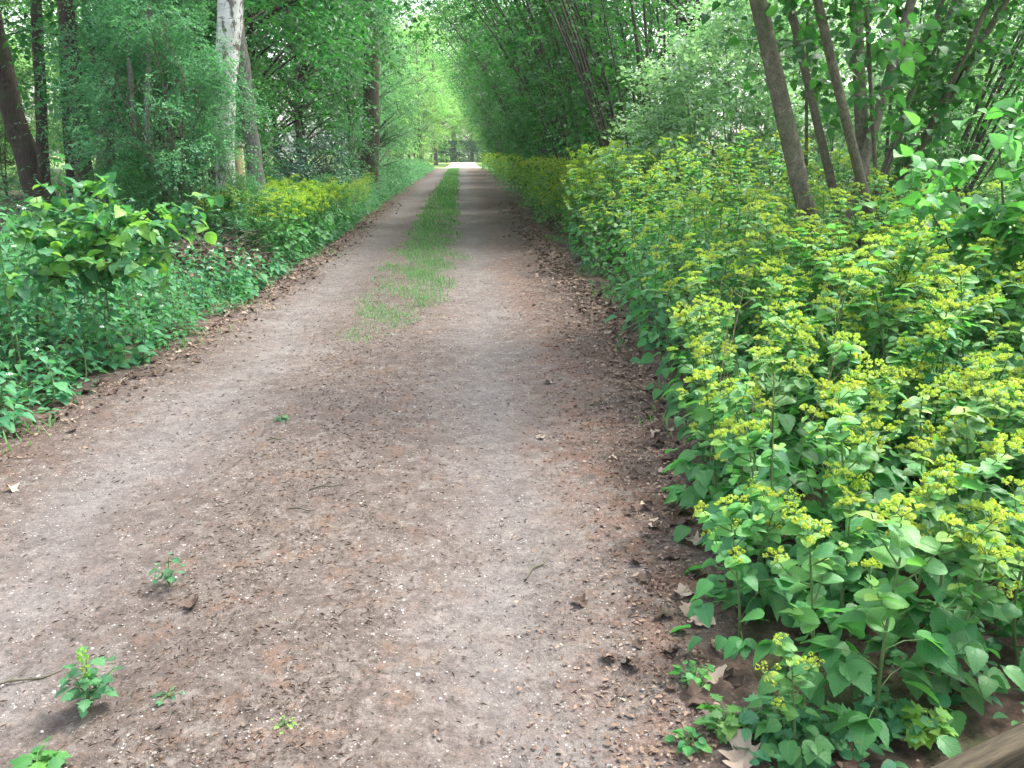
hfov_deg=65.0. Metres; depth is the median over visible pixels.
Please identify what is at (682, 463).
flowering plant
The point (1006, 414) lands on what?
flowering plant
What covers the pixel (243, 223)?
verge herb
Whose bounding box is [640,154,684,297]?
flowering plant
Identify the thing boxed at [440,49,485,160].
sunlit tree
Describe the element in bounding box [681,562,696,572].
dead leaf
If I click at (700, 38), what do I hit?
pale shrub
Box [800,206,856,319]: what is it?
flowering plant
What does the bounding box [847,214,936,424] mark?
flowering plant
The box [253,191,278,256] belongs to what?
flowering plant
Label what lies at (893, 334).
bed herb
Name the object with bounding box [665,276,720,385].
flowering plant
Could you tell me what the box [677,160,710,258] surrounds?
flowering plant
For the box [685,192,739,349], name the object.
flowering plant
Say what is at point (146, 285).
verge herb
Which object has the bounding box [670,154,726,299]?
flowering plant
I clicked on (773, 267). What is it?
bed herb
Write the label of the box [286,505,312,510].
twig
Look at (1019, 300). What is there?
flowering plant
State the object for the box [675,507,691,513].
dead leaf
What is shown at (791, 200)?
flowering plant
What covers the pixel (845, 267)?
flowering plant
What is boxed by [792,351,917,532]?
flowering plant
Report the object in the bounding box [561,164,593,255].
flowering plant
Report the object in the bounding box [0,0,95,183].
sunlit tree
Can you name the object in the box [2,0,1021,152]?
sky
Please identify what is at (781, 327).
flowering plant
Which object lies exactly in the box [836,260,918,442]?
flowering plant
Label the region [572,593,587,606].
dead leaf
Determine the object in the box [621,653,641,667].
dead leaf
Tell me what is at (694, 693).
dead leaf
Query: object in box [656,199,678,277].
flowering plant
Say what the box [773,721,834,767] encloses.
track weed
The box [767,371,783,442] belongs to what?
dry stalk
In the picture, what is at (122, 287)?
verge herb
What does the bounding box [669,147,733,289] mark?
flowering plant
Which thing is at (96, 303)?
verge herb
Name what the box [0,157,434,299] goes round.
undergrowth
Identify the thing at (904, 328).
flowering plant
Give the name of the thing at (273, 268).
verge herb
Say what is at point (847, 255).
flowering plant
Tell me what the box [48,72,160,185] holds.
elder bush
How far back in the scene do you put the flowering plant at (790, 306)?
3.94 m
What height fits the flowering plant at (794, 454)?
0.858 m
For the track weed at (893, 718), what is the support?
on the ground at (978, 727)
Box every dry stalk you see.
[710,294,762,460]
[711,323,747,460]
[722,266,754,383]
[751,346,761,452]
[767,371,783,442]
[783,335,846,499]
[820,292,840,421]
[823,222,838,352]
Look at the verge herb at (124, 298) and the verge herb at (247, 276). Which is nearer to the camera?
the verge herb at (124, 298)
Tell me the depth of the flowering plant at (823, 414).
3.46 m
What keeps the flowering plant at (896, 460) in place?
on the ground at (978, 727)
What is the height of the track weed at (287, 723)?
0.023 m
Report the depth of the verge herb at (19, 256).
7.51 m
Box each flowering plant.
[185,199,208,250]
[200,198,223,245]
[213,183,237,232]
[223,186,249,247]
[226,186,251,244]
[229,190,257,245]
[246,200,274,254]
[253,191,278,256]
[266,186,302,262]
[267,192,297,259]
[275,185,306,265]
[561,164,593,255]
[561,168,598,265]
[578,201,613,273]
[586,144,623,258]
[586,200,617,283]
[598,148,634,287]
[599,155,631,264]
[602,189,643,295]
[602,193,629,260]
[609,174,662,322]
[611,160,649,274]
[612,228,640,313]
[618,149,656,296]
[619,154,649,255]
[619,177,657,297]
[621,206,663,316]
[624,211,687,364]
[627,213,677,338]
[628,162,671,303]
[628,194,653,259]
[631,137,674,267]
[638,159,668,262]
[638,174,677,280]
[638,199,696,350]
[638,232,697,399]
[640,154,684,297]
[640,165,667,257]
[645,136,694,274]
[648,156,677,249]
[650,175,679,258]
[650,184,694,324]
[652,170,681,252]
[654,190,705,304]
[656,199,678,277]
[656,204,686,273]
[657,162,709,298]
[660,248,720,409]
[660,298,710,442]
[661,345,766,542]
[661,381,749,508]
[665,151,702,259]
[665,271,758,421]
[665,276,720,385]
[667,295,751,444]
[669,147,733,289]
[670,134,702,261]
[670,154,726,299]
[670,163,683,238]
[670,494,806,659]
[671,155,714,268]
[672,141,720,266]
[673,203,701,294]
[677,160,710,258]
[677,194,722,307]
[678,169,725,298]
[678,179,748,343]
[680,240,746,364]
[681,321,770,461]
[682,149,728,255]
[683,241,744,381]
[683,419,827,602]
[684,305,735,390]
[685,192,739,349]
[686,184,733,310]
[686,383,764,485]
[687,170,729,291]
[689,216,732,315]
[699,483,804,619]
[701,301,792,426]
[703,380,804,559]
[710,208,735,295]
[710,252,784,379]
[711,129,754,252]
[712,143,755,249]
[712,166,738,240]
[712,189,741,284]
[716,142,751,274]
[716,145,755,256]
[716,182,764,343]
[718,224,761,313]
[719,165,755,271]
[719,253,770,365]
[719,328,816,500]
[720,188,773,313]
[721,240,768,335]
[721,248,783,393]
[722,216,771,350]
[724,146,765,275]
[724,194,780,344]
[727,202,798,368]
[730,196,780,358]
[730,346,818,556]
[731,207,786,311]
[733,266,807,423]
[736,188,774,313]
[737,202,802,404]
[740,152,785,302]
[741,501,876,708]
[742,413,874,605]
[744,287,801,395]
[745,632,843,767]
[747,310,819,455]
[748,302,815,443]
[749,199,772,282]
[749,232,825,407]
[751,186,778,267]
[753,130,790,254]
[757,173,794,296]
[757,215,819,346]
[758,221,830,396]
[758,299,831,456]
[759,162,822,297]
[760,150,791,226]
[761,165,819,264]
[762,223,823,360]
[766,221,812,301]
[766,331,890,513]
[768,248,834,396]
[768,468,861,624]
[774,255,839,378]
[777,149,822,300]
[778,267,873,473]
[779,138,824,282]
[779,204,835,376]
[780,171,837,262]
[780,322,844,434]
[782,143,815,265]
[782,220,816,339]
[782,310,874,431]
[783,164,815,273]
[787,206,818,309]
[791,383,871,518]
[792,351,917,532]
[793,484,889,639]
[798,179,848,340]
[799,188,845,309]
[799,222,861,379]
[799,380,899,612]
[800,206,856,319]
[800,493,978,757]
[802,215,856,301]
[803,150,843,250]
[804,189,874,377]
[811,187,881,346]
[811,219,863,378]
[811,248,873,383]
[811,306,858,415]
[813,258,886,362]
[813,286,901,448]
[817,350,950,522]
[818,165,856,250]
[818,435,918,579]
[820,211,893,365]
[821,142,850,244]
[821,155,850,243]
[821,183,850,295]
[824,221,950,427]
[824,234,948,413]
[827,432,1023,693]
[831,174,897,321]
[832,155,853,232]
[836,176,885,296]
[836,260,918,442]
[841,376,911,511]
[843,196,890,329]
[843,229,919,364]
[845,230,939,410]
[846,168,892,315]
[846,244,933,449]
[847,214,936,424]
[849,298,964,467]
[853,483,1023,700]
[854,225,908,362]
[854,301,971,490]
[859,383,980,579]
[862,203,924,334]
[867,201,930,363]
[867,274,954,464]
[870,168,894,273]
[874,167,921,293]
[874,218,936,347]
[875,236,928,334]
[875,286,1003,492]
[879,196,929,346]
[880,285,964,392]
[880,287,945,388]
[882,352,1006,490]
[887,252,969,417]
[889,528,1023,739]
[894,237,992,413]
[896,190,980,321]
[899,385,1016,600]
[902,213,966,356]
[903,415,982,532]
[904,188,935,293]
[905,296,954,415]
[907,301,989,435]
[908,269,982,418]
[912,183,958,287]
[912,377,1023,576]
[913,172,951,256]
[913,259,974,349]
[917,368,1023,531]
[918,214,953,293]
[919,501,1023,653]
[922,187,959,284]
[922,256,1002,467]
[923,342,1023,496]
[928,351,1010,472]
[929,368,1015,582]
[930,265,1006,389]
[940,239,1019,400]
[943,282,1023,440]
[947,476,1023,671]
[950,213,1003,347]
[951,293,1023,427]
[960,241,1018,349]
[963,327,1023,500]
[964,216,1023,373]
[964,345,1023,470]
[970,379,1023,535]
[975,271,1023,422]
[975,388,1023,488]
[983,240,1023,350]
[986,180,1016,317]
[987,260,1023,424]
[991,515,1023,614]
[993,487,1023,548]
[994,257,1020,346]
[997,551,1023,637]
[1003,274,1023,342]
[1006,386,1023,505]
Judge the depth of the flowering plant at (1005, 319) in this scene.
4.37 m
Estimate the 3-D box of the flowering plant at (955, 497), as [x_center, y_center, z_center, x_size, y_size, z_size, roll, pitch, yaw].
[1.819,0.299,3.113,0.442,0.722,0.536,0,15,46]
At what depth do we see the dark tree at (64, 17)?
12.24 m
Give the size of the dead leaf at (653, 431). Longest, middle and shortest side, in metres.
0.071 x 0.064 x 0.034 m
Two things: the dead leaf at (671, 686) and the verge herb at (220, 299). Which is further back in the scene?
the verge herb at (220, 299)
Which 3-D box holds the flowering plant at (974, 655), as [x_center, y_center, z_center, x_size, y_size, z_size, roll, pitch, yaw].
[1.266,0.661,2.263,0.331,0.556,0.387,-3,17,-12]
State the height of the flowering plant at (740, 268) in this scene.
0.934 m
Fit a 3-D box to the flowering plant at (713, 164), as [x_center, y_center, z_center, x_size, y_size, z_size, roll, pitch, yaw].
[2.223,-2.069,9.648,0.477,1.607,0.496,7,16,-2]
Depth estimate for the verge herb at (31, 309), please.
6.46 m
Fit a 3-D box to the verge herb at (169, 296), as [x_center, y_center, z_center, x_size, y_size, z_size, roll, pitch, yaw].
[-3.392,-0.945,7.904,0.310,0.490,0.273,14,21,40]
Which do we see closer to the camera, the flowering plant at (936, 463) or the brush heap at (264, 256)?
the flowering plant at (936, 463)
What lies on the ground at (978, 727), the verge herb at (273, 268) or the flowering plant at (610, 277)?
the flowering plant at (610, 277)
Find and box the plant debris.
[0,274,703,767]
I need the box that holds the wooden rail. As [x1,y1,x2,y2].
[930,723,1023,767]
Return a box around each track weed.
[9,735,72,767]
[53,646,123,717]
[149,552,185,586]
[153,686,183,705]
[271,716,297,733]
[274,414,288,421]
[664,726,711,758]
[667,659,714,690]
[693,693,748,749]
[738,693,799,741]
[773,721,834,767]
[790,700,853,753]
[852,691,913,742]
[899,699,958,749]
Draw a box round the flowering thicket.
[189,138,706,257]
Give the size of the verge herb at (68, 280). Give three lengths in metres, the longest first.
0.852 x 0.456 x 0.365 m
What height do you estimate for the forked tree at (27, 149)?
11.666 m
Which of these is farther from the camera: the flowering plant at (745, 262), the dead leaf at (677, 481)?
the flowering plant at (745, 262)
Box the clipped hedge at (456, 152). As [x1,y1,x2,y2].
[429,139,483,162]
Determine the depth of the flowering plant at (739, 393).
3.03 m
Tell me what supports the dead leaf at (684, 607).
on the track
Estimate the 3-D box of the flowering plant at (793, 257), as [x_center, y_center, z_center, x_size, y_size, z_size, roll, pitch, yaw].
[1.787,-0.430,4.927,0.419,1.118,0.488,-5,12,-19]
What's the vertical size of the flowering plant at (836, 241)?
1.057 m
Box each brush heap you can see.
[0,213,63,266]
[123,219,267,292]
[195,221,289,273]
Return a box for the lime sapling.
[0,152,223,329]
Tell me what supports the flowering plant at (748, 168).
on the ground at (978, 727)
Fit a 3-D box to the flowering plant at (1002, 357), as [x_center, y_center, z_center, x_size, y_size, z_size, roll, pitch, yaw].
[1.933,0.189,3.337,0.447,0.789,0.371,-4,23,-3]
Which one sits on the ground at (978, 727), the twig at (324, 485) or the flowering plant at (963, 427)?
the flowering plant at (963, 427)
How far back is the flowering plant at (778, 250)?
6.24 m
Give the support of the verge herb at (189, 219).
on the ground at (978, 727)
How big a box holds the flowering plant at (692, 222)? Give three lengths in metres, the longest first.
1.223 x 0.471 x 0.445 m
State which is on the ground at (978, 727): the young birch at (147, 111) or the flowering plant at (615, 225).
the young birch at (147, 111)
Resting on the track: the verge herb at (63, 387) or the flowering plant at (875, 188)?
the verge herb at (63, 387)
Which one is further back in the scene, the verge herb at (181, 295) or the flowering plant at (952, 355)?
the verge herb at (181, 295)
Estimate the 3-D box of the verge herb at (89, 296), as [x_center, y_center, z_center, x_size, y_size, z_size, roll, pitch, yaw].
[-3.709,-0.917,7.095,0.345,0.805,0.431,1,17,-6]
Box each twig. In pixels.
[0,664,64,684]
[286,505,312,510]
[309,482,341,489]
[524,557,546,579]
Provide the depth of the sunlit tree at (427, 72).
67.55 m
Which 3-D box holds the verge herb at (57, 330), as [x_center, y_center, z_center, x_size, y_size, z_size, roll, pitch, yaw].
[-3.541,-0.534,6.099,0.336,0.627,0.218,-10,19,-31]
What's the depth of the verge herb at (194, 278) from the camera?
8.10 m
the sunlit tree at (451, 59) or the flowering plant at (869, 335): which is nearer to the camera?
the flowering plant at (869, 335)
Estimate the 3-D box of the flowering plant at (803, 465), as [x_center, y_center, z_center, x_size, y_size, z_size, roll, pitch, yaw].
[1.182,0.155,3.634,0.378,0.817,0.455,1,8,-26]
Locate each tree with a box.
[0,0,95,105]
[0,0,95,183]
[0,0,165,210]
[0,0,452,206]
[1,1,139,199]
[3,0,61,174]
[26,0,249,220]
[27,0,185,163]
[34,0,273,221]
[42,0,300,186]
[47,0,353,241]
[79,0,417,167]
[177,0,362,155]
[215,0,243,231]
[216,0,399,178]
[243,0,399,182]
[255,6,362,178]
[263,0,478,193]
[268,0,427,179]
[279,12,412,119]
[289,1,416,166]
[304,7,415,175]
[308,2,440,182]
[311,13,400,166]
[314,17,436,165]
[358,0,439,158]
[380,10,464,163]
[381,20,461,164]
[383,25,468,164]
[390,11,472,164]
[399,0,485,159]
[406,45,479,160]
[431,9,507,149]
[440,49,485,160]
[450,26,536,155]
[493,0,713,153]
[512,0,783,179]
[570,0,850,213]
[642,0,924,188]
[701,0,1023,328]
[874,0,1023,193]
[946,0,1023,185]
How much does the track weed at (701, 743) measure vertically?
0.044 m
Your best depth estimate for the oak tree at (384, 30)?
26.56 m
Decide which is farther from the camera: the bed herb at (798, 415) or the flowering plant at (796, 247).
the flowering plant at (796, 247)
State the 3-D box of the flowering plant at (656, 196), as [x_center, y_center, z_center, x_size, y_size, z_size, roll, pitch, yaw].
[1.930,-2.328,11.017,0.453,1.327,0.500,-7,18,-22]
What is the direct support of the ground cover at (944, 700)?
on the ground at (978, 727)
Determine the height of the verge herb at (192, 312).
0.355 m
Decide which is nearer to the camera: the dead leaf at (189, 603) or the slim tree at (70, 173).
the dead leaf at (189, 603)
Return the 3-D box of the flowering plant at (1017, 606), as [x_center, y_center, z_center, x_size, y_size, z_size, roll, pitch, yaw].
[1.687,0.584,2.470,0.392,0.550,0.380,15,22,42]
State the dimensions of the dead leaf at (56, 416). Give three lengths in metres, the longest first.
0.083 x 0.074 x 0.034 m
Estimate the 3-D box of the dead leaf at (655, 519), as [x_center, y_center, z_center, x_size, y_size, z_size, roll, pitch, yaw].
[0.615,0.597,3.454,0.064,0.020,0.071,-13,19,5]
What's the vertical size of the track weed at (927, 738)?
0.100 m
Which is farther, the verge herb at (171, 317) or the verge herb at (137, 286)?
the verge herb at (137, 286)
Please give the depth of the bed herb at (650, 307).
7.14 m
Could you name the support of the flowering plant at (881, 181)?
on the ground at (978, 727)
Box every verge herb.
[0,207,16,264]
[0,207,45,309]
[0,212,48,325]
[0,216,53,335]
[0,224,43,337]
[0,240,38,349]
[0,257,20,364]
[0,270,48,376]
[0,276,17,348]
[0,277,43,363]
[0,315,43,403]
[0,346,12,387]
[0,361,26,405]
[0,372,27,420]
[0,374,36,432]
[2,214,29,288]
[7,232,31,295]
[9,232,29,295]
[9,233,73,347]
[10,236,31,276]
[10,245,45,321]
[11,205,36,263]
[12,309,67,389]
[14,204,37,272]
[14,347,75,407]
[15,262,67,336]
[16,243,52,305]
[20,233,71,325]
[22,235,54,295]
[25,296,72,371]
[26,278,72,353]
[27,221,69,303]
[28,247,73,342]
[33,338,79,392]
[36,287,69,321]
[48,233,95,339]
[49,281,76,327]
[49,310,96,374]
[51,354,76,395]
[55,231,95,322]
[57,226,87,317]
[59,311,108,378]
[61,272,101,359]
[64,285,109,352]
[64,290,126,368]
[73,281,120,334]
[74,239,123,316]
[78,240,112,313]
[82,265,125,346]
[83,283,134,357]
[89,292,132,347]
[92,325,149,369]
[93,268,135,299]
[95,287,131,331]
[96,243,135,321]
[96,279,134,327]
[98,281,128,319]
[103,210,118,282]
[107,221,139,301]
[108,198,135,280]
[117,278,145,344]
[119,232,171,293]
[122,324,156,364]
[124,251,163,322]
[124,294,162,352]
[125,279,150,319]
[125,293,179,339]
[127,200,141,259]
[127,237,160,308]
[127,241,149,293]
[127,251,149,306]
[135,190,163,254]
[137,305,171,344]
[138,264,178,316]
[144,245,181,318]
[146,274,171,328]
[153,246,173,301]
[155,273,185,310]
[155,275,186,327]
[160,297,187,338]
[161,259,183,290]
[162,245,191,298]
[162,264,193,313]
[163,271,184,294]
[164,188,186,258]
[166,289,209,328]
[171,243,191,277]
[171,261,188,282]
[176,249,211,307]
[176,301,199,334]
[177,244,214,304]
[180,266,192,290]
[181,268,208,313]
[182,250,213,297]
[182,284,206,322]
[186,246,226,278]
[187,197,204,261]
[189,267,219,306]
[195,276,222,315]
[197,250,215,283]
[206,256,226,294]
[208,250,252,289]
[209,194,228,245]
[210,209,239,262]
[212,242,235,292]
[213,283,224,312]
[215,256,245,299]
[222,281,241,304]
[227,240,249,283]
[227,259,253,294]
[231,236,259,276]
[231,273,259,300]
[232,257,258,289]
[237,203,250,247]
[238,264,264,293]
[239,248,270,288]
[258,247,290,278]
[259,236,271,265]
[261,248,288,274]
[281,233,297,263]
[287,239,302,259]
[310,225,323,246]
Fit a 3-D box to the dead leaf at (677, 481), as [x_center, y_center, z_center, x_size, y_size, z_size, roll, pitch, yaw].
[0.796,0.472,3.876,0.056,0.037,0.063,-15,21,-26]
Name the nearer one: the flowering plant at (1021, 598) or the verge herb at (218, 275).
the flowering plant at (1021, 598)
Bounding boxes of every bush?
[0,16,64,189]
[0,40,65,198]
[11,0,273,240]
[43,0,304,223]
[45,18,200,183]
[46,0,278,262]
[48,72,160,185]
[74,137,178,260]
[112,2,305,226]
[144,121,259,251]
[207,107,319,183]
[216,168,286,253]
[274,121,371,204]
[380,88,447,168]
[800,0,1022,197]
[823,21,1023,226]
[851,96,1023,348]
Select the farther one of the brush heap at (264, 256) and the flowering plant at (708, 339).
the brush heap at (264, 256)
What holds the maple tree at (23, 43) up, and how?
on the ground at (978, 727)
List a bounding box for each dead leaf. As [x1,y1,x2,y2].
[5,482,19,491]
[47,414,60,418]
[52,402,63,408]
[92,379,101,385]
[96,387,105,391]
[107,388,117,393]
[181,596,198,607]
[192,357,202,361]
[536,433,544,437]
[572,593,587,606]
[600,652,616,658]
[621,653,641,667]
[623,505,634,514]
[631,470,639,478]
[631,554,643,563]
[633,637,642,648]
[635,570,650,583]
[640,501,651,509]
[643,410,653,417]
[647,520,660,527]
[648,494,660,504]
[648,517,661,526]
[649,436,664,445]
[650,429,659,436]
[654,604,673,618]
[655,500,669,510]
[656,404,667,411]
[660,644,679,653]
[662,550,679,558]
[666,683,679,688]
[668,514,685,525]
[671,477,682,485]
[672,437,683,441]
[674,582,695,595]
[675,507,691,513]
[678,516,694,523]
[679,601,690,617]
[680,444,690,450]
[680,678,711,707]
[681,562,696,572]
[686,530,701,544]
[688,569,695,577]
[693,569,707,577]
[693,664,726,683]
[694,616,715,627]
[696,538,705,548]
[707,677,734,703]
[711,638,720,651]
[716,650,723,659]
[718,729,760,767]
[722,664,740,685]
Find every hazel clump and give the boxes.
[416,0,548,186]
[420,0,668,222]
[421,0,640,203]
[424,0,569,157]
[425,22,509,171]
[428,0,671,199]
[430,47,507,155]
[432,0,608,172]
[433,28,529,174]
[439,65,493,154]
[444,2,525,163]
[448,76,500,165]
[450,43,507,161]
[482,0,741,238]
[808,0,1023,261]
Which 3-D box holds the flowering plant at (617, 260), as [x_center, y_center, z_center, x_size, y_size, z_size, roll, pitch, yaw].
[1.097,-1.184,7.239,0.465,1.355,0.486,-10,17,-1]
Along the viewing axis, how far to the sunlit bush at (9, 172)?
28.74 m
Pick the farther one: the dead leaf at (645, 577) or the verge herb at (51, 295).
the verge herb at (51, 295)
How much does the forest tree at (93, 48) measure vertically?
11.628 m
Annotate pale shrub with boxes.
[581,35,809,252]
[619,0,851,242]
[665,0,904,238]
[700,26,955,238]
[829,0,1023,225]
[950,43,1023,203]
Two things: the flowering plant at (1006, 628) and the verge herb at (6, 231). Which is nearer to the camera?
the flowering plant at (1006, 628)
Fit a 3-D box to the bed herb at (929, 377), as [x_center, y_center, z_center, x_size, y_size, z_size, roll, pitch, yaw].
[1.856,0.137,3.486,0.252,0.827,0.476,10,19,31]
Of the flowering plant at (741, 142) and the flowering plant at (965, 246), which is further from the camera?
the flowering plant at (741, 142)
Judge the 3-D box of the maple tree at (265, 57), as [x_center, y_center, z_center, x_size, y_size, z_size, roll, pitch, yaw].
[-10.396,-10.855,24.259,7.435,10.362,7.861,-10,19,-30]
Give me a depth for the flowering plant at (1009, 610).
2.40 m
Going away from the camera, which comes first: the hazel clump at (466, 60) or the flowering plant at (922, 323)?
the flowering plant at (922, 323)
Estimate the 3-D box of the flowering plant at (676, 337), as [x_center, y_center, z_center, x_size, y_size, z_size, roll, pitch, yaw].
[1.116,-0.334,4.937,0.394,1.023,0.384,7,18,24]
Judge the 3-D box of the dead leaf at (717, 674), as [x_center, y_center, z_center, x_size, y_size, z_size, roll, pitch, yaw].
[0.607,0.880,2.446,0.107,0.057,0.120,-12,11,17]
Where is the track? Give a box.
[0,168,777,767]
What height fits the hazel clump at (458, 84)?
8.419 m
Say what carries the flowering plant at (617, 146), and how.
on the ground at (978, 727)
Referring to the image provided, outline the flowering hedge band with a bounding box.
[318,152,630,236]
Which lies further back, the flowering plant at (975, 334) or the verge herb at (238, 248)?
the verge herb at (238, 248)
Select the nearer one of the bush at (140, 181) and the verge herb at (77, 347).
the verge herb at (77, 347)
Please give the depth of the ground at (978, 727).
2.65 m
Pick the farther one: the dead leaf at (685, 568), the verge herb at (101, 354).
the verge herb at (101, 354)
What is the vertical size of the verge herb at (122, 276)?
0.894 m
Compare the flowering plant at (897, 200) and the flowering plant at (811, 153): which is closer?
the flowering plant at (897, 200)
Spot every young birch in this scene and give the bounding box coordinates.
[123,0,139,207]
[144,0,151,242]
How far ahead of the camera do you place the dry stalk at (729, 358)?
3.84 m
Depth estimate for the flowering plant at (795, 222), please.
5.57 m
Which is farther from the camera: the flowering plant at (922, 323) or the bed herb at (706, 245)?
the bed herb at (706, 245)
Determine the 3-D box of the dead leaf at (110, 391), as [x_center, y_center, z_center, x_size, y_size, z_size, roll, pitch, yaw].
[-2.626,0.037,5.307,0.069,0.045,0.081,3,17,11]
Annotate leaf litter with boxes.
[0,201,1020,767]
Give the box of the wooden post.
[235,141,249,238]
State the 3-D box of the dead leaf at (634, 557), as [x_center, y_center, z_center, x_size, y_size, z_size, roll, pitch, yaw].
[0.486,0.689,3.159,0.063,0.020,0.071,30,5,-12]
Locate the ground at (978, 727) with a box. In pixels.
[0,153,1023,767]
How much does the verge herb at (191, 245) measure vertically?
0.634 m
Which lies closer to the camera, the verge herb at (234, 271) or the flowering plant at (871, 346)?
the flowering plant at (871, 346)
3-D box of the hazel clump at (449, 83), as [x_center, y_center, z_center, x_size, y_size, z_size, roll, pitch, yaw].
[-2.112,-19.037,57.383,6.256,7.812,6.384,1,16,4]
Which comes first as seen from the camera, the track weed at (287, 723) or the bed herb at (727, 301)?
the track weed at (287, 723)
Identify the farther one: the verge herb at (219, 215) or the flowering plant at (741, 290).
the verge herb at (219, 215)
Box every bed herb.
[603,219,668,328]
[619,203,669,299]
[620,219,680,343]
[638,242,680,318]
[666,231,722,361]
[671,211,730,312]
[680,248,722,325]
[683,265,750,378]
[695,381,784,559]
[709,206,742,291]
[720,430,809,624]
[723,251,758,344]
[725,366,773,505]
[738,245,798,384]
[739,224,788,345]
[741,227,793,340]
[751,303,827,438]
[793,222,823,341]
[839,288,897,372]
[904,326,962,484]
[952,362,1015,489]
[959,260,1009,421]
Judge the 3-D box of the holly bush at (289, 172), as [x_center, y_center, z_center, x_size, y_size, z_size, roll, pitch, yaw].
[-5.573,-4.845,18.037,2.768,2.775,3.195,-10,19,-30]
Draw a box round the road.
[446,163,479,167]
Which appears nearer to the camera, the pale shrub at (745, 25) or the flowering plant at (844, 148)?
the flowering plant at (844, 148)
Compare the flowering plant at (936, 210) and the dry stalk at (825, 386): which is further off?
the flowering plant at (936, 210)
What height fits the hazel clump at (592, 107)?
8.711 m
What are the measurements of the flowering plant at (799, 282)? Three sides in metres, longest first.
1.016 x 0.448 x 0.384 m
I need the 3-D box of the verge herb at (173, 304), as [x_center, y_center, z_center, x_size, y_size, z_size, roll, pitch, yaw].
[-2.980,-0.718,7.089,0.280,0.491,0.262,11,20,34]
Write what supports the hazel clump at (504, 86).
on the ground at (978, 727)
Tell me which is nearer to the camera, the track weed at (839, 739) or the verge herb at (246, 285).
the track weed at (839, 739)
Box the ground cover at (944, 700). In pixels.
[0,230,1023,767]
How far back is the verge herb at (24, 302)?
6.60 m
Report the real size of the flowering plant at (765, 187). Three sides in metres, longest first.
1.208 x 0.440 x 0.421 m
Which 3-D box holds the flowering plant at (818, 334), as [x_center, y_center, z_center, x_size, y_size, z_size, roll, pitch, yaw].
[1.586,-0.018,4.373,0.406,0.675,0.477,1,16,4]
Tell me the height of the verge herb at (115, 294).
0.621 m
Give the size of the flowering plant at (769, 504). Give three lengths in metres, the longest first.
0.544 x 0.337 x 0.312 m
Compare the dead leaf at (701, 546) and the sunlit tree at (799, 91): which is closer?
the dead leaf at (701, 546)
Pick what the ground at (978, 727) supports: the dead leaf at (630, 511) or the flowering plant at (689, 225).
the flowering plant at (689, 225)
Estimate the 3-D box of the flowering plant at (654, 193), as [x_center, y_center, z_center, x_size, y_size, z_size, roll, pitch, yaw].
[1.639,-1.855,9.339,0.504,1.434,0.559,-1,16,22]
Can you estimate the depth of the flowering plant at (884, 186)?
7.15 m
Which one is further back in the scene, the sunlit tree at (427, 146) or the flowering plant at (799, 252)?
the sunlit tree at (427, 146)
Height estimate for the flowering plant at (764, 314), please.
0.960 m
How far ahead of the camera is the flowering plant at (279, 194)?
11.28 m
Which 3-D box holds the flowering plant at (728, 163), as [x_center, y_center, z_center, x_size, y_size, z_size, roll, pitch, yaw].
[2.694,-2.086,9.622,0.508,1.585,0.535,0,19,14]
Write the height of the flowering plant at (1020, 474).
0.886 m
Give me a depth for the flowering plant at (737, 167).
9.18 m
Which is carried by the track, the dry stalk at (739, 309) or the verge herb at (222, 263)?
the dry stalk at (739, 309)
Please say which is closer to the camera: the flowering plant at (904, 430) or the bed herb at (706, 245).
the flowering plant at (904, 430)
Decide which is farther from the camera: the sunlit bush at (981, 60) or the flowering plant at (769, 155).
the sunlit bush at (981, 60)
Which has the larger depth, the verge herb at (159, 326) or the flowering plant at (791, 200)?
the flowering plant at (791, 200)
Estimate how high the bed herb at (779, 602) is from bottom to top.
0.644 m
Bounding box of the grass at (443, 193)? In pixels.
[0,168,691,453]
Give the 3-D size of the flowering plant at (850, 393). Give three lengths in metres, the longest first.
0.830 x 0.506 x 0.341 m
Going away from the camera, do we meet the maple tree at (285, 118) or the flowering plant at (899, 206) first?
the flowering plant at (899, 206)
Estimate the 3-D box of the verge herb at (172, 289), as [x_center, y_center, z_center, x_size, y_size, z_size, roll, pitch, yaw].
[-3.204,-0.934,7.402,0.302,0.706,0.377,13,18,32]
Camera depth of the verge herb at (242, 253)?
9.67 m
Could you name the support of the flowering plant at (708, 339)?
on the ground at (978, 727)
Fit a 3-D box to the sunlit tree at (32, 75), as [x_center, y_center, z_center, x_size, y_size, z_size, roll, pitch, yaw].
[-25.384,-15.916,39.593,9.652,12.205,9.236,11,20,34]
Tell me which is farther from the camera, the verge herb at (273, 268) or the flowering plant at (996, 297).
the verge herb at (273, 268)
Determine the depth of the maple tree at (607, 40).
30.54 m
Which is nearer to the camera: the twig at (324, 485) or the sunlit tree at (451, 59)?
the twig at (324, 485)
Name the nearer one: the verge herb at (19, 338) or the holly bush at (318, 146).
the verge herb at (19, 338)
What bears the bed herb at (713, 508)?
on the ground at (978, 727)
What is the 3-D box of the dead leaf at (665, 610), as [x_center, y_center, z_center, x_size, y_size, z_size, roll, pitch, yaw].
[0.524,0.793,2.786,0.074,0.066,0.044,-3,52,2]
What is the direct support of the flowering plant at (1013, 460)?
on the ground at (978, 727)
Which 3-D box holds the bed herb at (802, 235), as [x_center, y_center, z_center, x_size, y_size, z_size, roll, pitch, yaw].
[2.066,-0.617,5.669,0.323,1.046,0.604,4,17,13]

